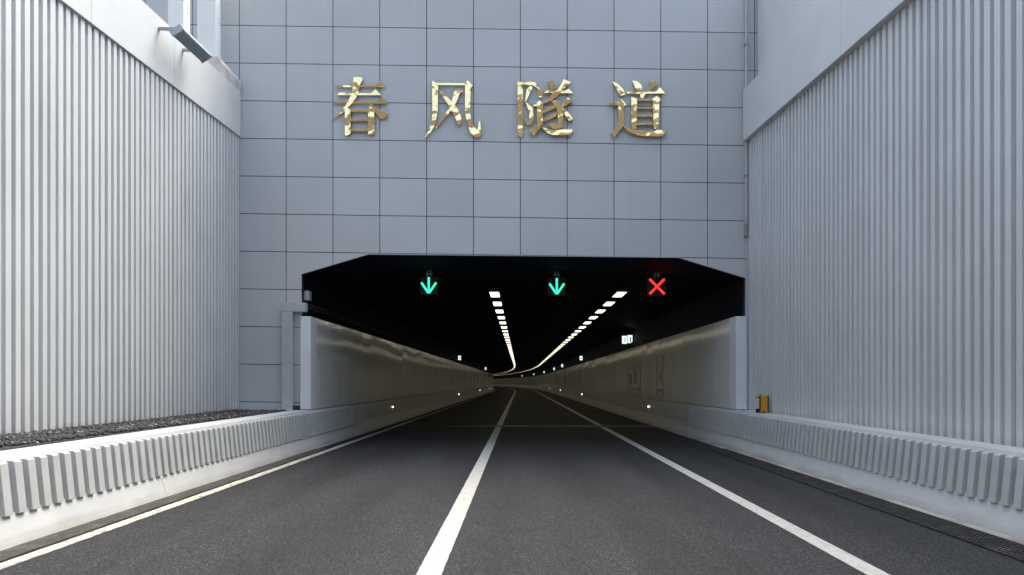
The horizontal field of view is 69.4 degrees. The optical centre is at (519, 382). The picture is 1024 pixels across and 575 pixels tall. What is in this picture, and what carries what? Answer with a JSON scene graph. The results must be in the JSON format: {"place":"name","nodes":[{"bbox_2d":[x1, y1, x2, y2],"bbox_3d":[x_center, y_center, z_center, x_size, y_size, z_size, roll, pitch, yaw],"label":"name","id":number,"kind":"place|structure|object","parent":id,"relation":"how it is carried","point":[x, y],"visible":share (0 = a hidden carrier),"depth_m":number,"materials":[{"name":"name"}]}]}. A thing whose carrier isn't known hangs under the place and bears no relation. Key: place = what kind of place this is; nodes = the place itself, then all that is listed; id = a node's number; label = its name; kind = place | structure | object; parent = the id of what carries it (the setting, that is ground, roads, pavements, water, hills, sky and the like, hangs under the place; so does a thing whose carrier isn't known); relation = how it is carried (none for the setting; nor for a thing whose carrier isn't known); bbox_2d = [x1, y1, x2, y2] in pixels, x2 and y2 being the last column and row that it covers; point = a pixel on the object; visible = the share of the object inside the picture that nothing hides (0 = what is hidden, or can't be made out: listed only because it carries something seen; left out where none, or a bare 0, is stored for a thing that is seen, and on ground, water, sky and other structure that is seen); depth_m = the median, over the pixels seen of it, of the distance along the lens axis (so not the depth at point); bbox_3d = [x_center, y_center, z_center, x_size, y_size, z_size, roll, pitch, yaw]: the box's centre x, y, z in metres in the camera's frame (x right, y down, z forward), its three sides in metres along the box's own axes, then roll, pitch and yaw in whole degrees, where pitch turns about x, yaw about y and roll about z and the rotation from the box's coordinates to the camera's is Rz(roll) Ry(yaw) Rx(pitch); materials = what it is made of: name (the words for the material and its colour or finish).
{"place":"outdoors","nodes":[
{"label":"outdoors","id":0,"kind":"place"},
{"bbox_2d":[0,386,1023,574],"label":"road","id":1,"kind":"structure","parent":0,"point":[573,501],"depth_m":8.08,"materials":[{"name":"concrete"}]},
{"bbox_2d":[0,449,325,561],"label":"drain grate","id":2,"kind":"object","parent":1,"relation":"on","point":[27,547],"visible":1,"depth_m":8.24,"materials":[{"name":"black"}]},
{"bbox_2d":[0,396,476,550],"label":"gutter strip","id":3,"kind":"object","parent":1,"relation":"on","point":[272,462],"visible":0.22,"depth_m":17.38,"materials":[{"name":"concrete"}]},
{"bbox_2d":[0,385,493,549],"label":"crash barrier","id":4,"kind":"object","parent":1,"relation":"on","point":[47,489],"visible":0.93,"depth_m":9.45,"materials":[{"name":"concrete"}]},
{"bbox_2d":[0,409,286,450],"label":"gravel base","id":5,"kind":"object","parent":4,"relation":"on","point":[3,448],"visible":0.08,"depth_m":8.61,"materials":[{"name":"grey gravel"}]},
{"bbox_2d":[0,0,240,434],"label":"retaining wall","id":6,"kind":"structure","parent":5,"relation":"on","point":[120,127],"depth_m":11.30,"materials":[{"name":"metal"}]},
{"bbox_2d":[168,0,189,32],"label":"steel column","id":7,"kind":"structure","parent":6,"relation":"on","point":[178,12],"depth_m":14.50,"materials":[{"name":"white metal"}]},
{"bbox_2d":[158,24,212,62],"bbox_3d":[-6.038,-6.130,13.372,0.474,0.248,1.335,0,4,-2],"label":"floodlight","id":8,"kind":"object","parent":6,"relation":"attached to","point":[189,42],"visible":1,"depth_m":13.20,"materials":[{"name":"metal"}]},
{"bbox_2d":[207,56,240,90],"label":"concrete plinth","id":9,"kind":"structure","parent":6,"relation":"on","point":[219,65],"depth_m":16.10,"materials":[{"name":"grey concrete"}]},
{"bbox_2d":[197,0,219,56],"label":"steel column","id":10,"kind":"structure","parent":9,"relation":"on","point":[208,25],"depth_m":16.20,"materials":[{"name":"white metal"}]},
{"bbox_2d":[239,409,290,410],"bbox_3d":[-5.810,0.750,16.750,1.220,0.273,0.460,0,0,0],"label":"concrete ledge","id":11,"kind":"object","parent":5,"relation":"on","point":[269,409],"visible":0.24,"depth_m":16.82,"materials":[{"name":"grey concrete"}]},
{"bbox_2d":[0,388,495,569],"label":"lane marking","id":12,"kind":"object","parent":1,"relation":"on","point":[20,559],"visible":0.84,"depth_m":8.43,"materials":[{"name":"paint"}]},
{"bbox_2d":[142,0,756,409],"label":"tunnel","id":13,"kind":"structure","parent":1,"relation":"on","point":[364,228],"depth_m":17.00,"materials":[{"name":"grey tile"}]},
{"bbox_2d":[282,303,307,409],"bbox_3d":[-5.147,-0.592,16.916,0.554,2.455,0.153,0,0,0],"label":"cable duct","id":14,"kind":"object","parent":13,"relation":"attached to","point":[289,310],"visible":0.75,"depth_m":16.84,"materials":[{"name":"grey metal"}]},
{"bbox_2d":[304,291,311,300],"bbox_3d":[-5.000,-2.029,17.350,0.180,0.225,0.200,0,0,0],"label":"junction box","id":15,"kind":"object","parent":13,"relation":"attached to","point":[307,295],"visible":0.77,"depth_m":17.25,"materials":[{"name":"grey metal"}]},
{"bbox_2d":[332,77,387,135],"bbox_3d":[-3.655,-6.322,16.952,1.294,1.346,0.098,0,0,0],"label":"metal character","id":16,"kind":"object","parent":13,"relation":"attached to","point":[372,110],"visible":1,"depth_m":16.93,"materials":[{"name":"gold metal"}]},
{"bbox_2d":[300,316,492,408],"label":"wall panelling","id":17,"kind":"object","parent":13,"relation":"attached to","point":[341,366],"depth_m":22.60,"materials":[{"name":"ceramic"}]},
{"bbox_2d":[420,270,437,294],"bbox_3d":[-2.396,-2.664,19.564,0.470,0.685,0.152,0,0,0],"label":"lane signal","id":18,"kind":"object","parent":13,"relation":"hanging from","point":[428,285],"visible":1,"depth_m":19.49,"materials":[{"name":"black"}]},
{"bbox_2d":[425,81,480,137],"bbox_3d":[-1.529,-6.264,16.958,1.300,1.318,0.086,0,0,0],"label":"metal character","id":19,"kind":"object","parent":13,"relation":"attached to","point":[473,130],"visible":1,"depth_m":16.93,"materials":[{"name":"gold metal"}]},
{"bbox_2d":[488,286,500,297],"bbox_3d":[-0.780,-2.850,23.100,0.330,0.228,1.460,0,0,0],"label":"ceiling lamp","id":20,"kind":"object","parent":13,"relation":"attached to","point":[494,292],"visible":1,"depth_m":22.60,"materials":[{"name":"grey"}]},
{"bbox_2d":[492,298,502,305],"bbox_3d":[-0.780,-2.850,25.840,0.330,0.228,1.460,0,0,0],"label":"ceiling lamp","id":21,"kind":"object","parent":13,"relation":"attached to","point":[496,302],"visible":0.91,"depth_m":25.43,"materials":[{"name":"grey"}]},
{"bbox_2d":[495,306,503,312],"bbox_3d":[-0.780,-2.850,28.580,0.330,0.228,1.460,0,0,0],"label":"ceiling lamp","id":22,"kind":"object","parent":13,"relation":"attached to","point":[498,309],"visible":0.9,"depth_m":28.11,"materials":[{"name":"grey plastic"}]},
{"bbox_2d":[497,313,504,318],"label":"ceiling lamp","id":23,"kind":"object","parent":13,"relation":"attached to","point":[500,316],"visible":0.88,"depth_m":30.82,"materials":[{"name":"grey plastic"}]},
{"bbox_2d":[499,319,506,323],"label":"ceiling lamp","id":24,"kind":"object","parent":13,"relation":"attached to","point":[502,321],"visible":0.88,"depth_m":33.33,"materials":[{"name":"grey plastic"}]},
{"bbox_2d":[500,324,507,328],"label":"ceiling lamp","id":25,"kind":"object","parent":13,"relation":"attached to","point":[504,326],"visible":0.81,"depth_m":36.32,"materials":[{"name":"grey plastic"}]},
{"bbox_2d":[517,79,572,136],"bbox_3d":[0.589,-6.284,16.945,1.279,1.320,0.111,0,0,0],"label":"metal character","id":26,"kind":"object","parent":13,"relation":"attached to","point":[555,131],"visible":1,"depth_m":16.92,"materials":[{"name":"gold metal"}]},
{"bbox_2d":[548,271,565,295],"bbox_3d":[0.979,-2.639,19.564,0.470,0.685,0.152,0,0,0],"label":"lane signal","id":27,"kind":"object","parent":13,"relation":"hanging from","point":[556,286],"visible":1,"depth_m":19.49,"materials":[{"name":"black"}]},
{"bbox_2d":[578,324,586,328],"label":"ceiling lamp","id":28,"kind":"object","parent":13,"relation":"attached to","point":[581,326],"visible":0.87,"depth_m":36.32,"materials":[{"name":"grey plastic"}]},
{"bbox_2d":[583,319,592,323],"bbox_3d":[3.130,-2.850,34.060,0.330,0.228,1.460,0,0,0],"label":"ceiling lamp","id":29,"kind":"object","parent":13,"relation":"attached to","point":[587,321],"visible":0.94,"depth_m":33.33,"materials":[{"name":"grey plastic"}]},
{"bbox_2d":[588,313,598,318],"bbox_3d":[3.130,-2.850,31.320,0.330,0.228,1.460,0,0,0],"label":"ceiling lamp","id":30,"kind":"object","parent":13,"relation":"attached to","point":[593,316],"visible":0.87,"depth_m":30.82,"materials":[{"name":"grey plastic"}]},
{"bbox_2d":[595,306,606,312],"bbox_3d":[3.130,-2.850,28.580,0.330,0.228,1.460,0,0,0],"label":"ceiling lamp","id":31,"kind":"object","parent":13,"relation":"attached to","point":[601,309],"visible":0.92,"depth_m":28.18,"materials":[{"name":"grey plastic"}]},
{"bbox_2d":[602,297,616,305],"bbox_3d":[3.130,-2.850,25.840,0.330,0.228,1.460,0,0,0],"label":"ceiling lamp","id":32,"kind":"object","parent":13,"relation":"attached to","point":[609,302],"visible":0.92,"depth_m":25.43,"materials":[{"name":"grey"}]},
{"bbox_2d":[493,316,746,408],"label":"wall panelling","id":33,"kind":"object","parent":13,"relation":"attached to","point":[706,365],"depth_m":23.00,"materials":[{"name":"ceramic"}]},
{"bbox_2d":[612,287,628,297],"bbox_3d":[3.130,-2.850,23.100,0.330,0.228,1.460,0,0,0],"label":"ceiling lamp","id":34,"kind":"object","parent":13,"relation":"attached to","point":[619,292],"visible":0.94,"depth_m":22.86,"materials":[{"name":"grey"}]},
{"bbox_2d":[622,335,632,348],"bbox_3d":[4.945,-1.877,34.038,0.499,0.627,0.103,0,0,0],"label":"exit sign","id":35,"kind":"object","parent":13,"relation":"attached to","point":[627,339],"visible":1,"depth_m":33.99,"materials":[{"name":"white plastic"}]},
{"bbox_2d":[609,81,665,137],"bbox_3d":[2.705,-6.260,16.946,1.304,1.322,0.110,0,0,0],"label":"metal character","id":36,"kind":"object","parent":13,"relation":"attached to","point":[620,104],"visible":1,"depth_m":16.92,"materials":[{"name":"gold metal"}]},
{"bbox_2d":[647,272,665,295],"bbox_3d":[3.619,-2.639,19.564,0.470,0.685,0.152,0,0,0],"label":"lane signal","id":37,"kind":"object","parent":13,"relation":"hanging from","point":[656,286],"visible":1,"depth_m":19.49,"materials":[{"name":"black"}]},
{"bbox_2d":[416,387,515,574],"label":"lane marking","id":38,"kind":"object","parent":1,"relation":"on","point":[436,558],"visible":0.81,"depth_m":8.06,"materials":[{"name":"paint"}]},
{"bbox_2d":[399,425,653,426],"bbox_3d":[0.225,1.477,25.100,8.550,0.008,1.000,0,0,0],"label":"expansion joint","id":39,"kind":"object","parent":1,"relation":"on","point":[526,426],"visible":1,"depth_m":24.82,"materials":[{"name":"black rubber"}]},
{"bbox_2d":[522,388,711,482],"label":"lane marking","id":40,"kind":"object","parent":1,"relation":"on","point":[698,478],"visible":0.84,"depth_m":15.22,"materials":[{"name":"paint"}]},
{"bbox_2d":[493,384,1023,540],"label":"crash barrier","id":41,"kind":"object","parent":1,"relation":"on","point":[979,484],"visible":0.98,"depth_m":10.05,"materials":[{"name":"concrete"}]},
{"bbox_2d":[755,394,768,412],"bbox_3d":[5.034,0.432,15.394,0.257,0.395,0.126,0,0,-14],"label":"utility box","id":42,"kind":"object","parent":41,"relation":"on","point":[761,403],"visible":1,"depth_m":15.35,"materials":[{"name":"yellow plastic"}]},
{"bbox_2d":[743,0,1023,447],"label":"retaining wall","id":43,"kind":"structure","parent":41,"relation":"on","point":[884,139],"depth_m":10.44,"materials":[{"name":"metal"}]},
{"bbox_2d":[744,0,748,408],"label":"corner pipe","id":44,"kind":"object","parent":43,"relation":"attached to","point":[746,224],"visible":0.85,"depth_m":16.91,"materials":[{"name":"metal"}]},
{"bbox_2d":[503,386,1023,544],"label":"gutter strip","id":45,"kind":"object","parent":1,"relation":"on","point":[934,514],"visible":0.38,"depth_m":10.11,"materials":[{"name":"concrete"}]},
{"bbox_2d":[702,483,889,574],"bbox_3d":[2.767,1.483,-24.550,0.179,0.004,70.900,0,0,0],"label":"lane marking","id":46,"kind":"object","parent":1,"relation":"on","point":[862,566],"visible":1,"depth_m":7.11,"materials":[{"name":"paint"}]},
{"bbox_2d":[708,449,1023,561],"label":"drain grate","id":47,"kind":"object","parent":1,"relation":"on","point":[1006,547],"visible":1,"depth_m":8.41,"materials":[{"name":"black"}]}
]}

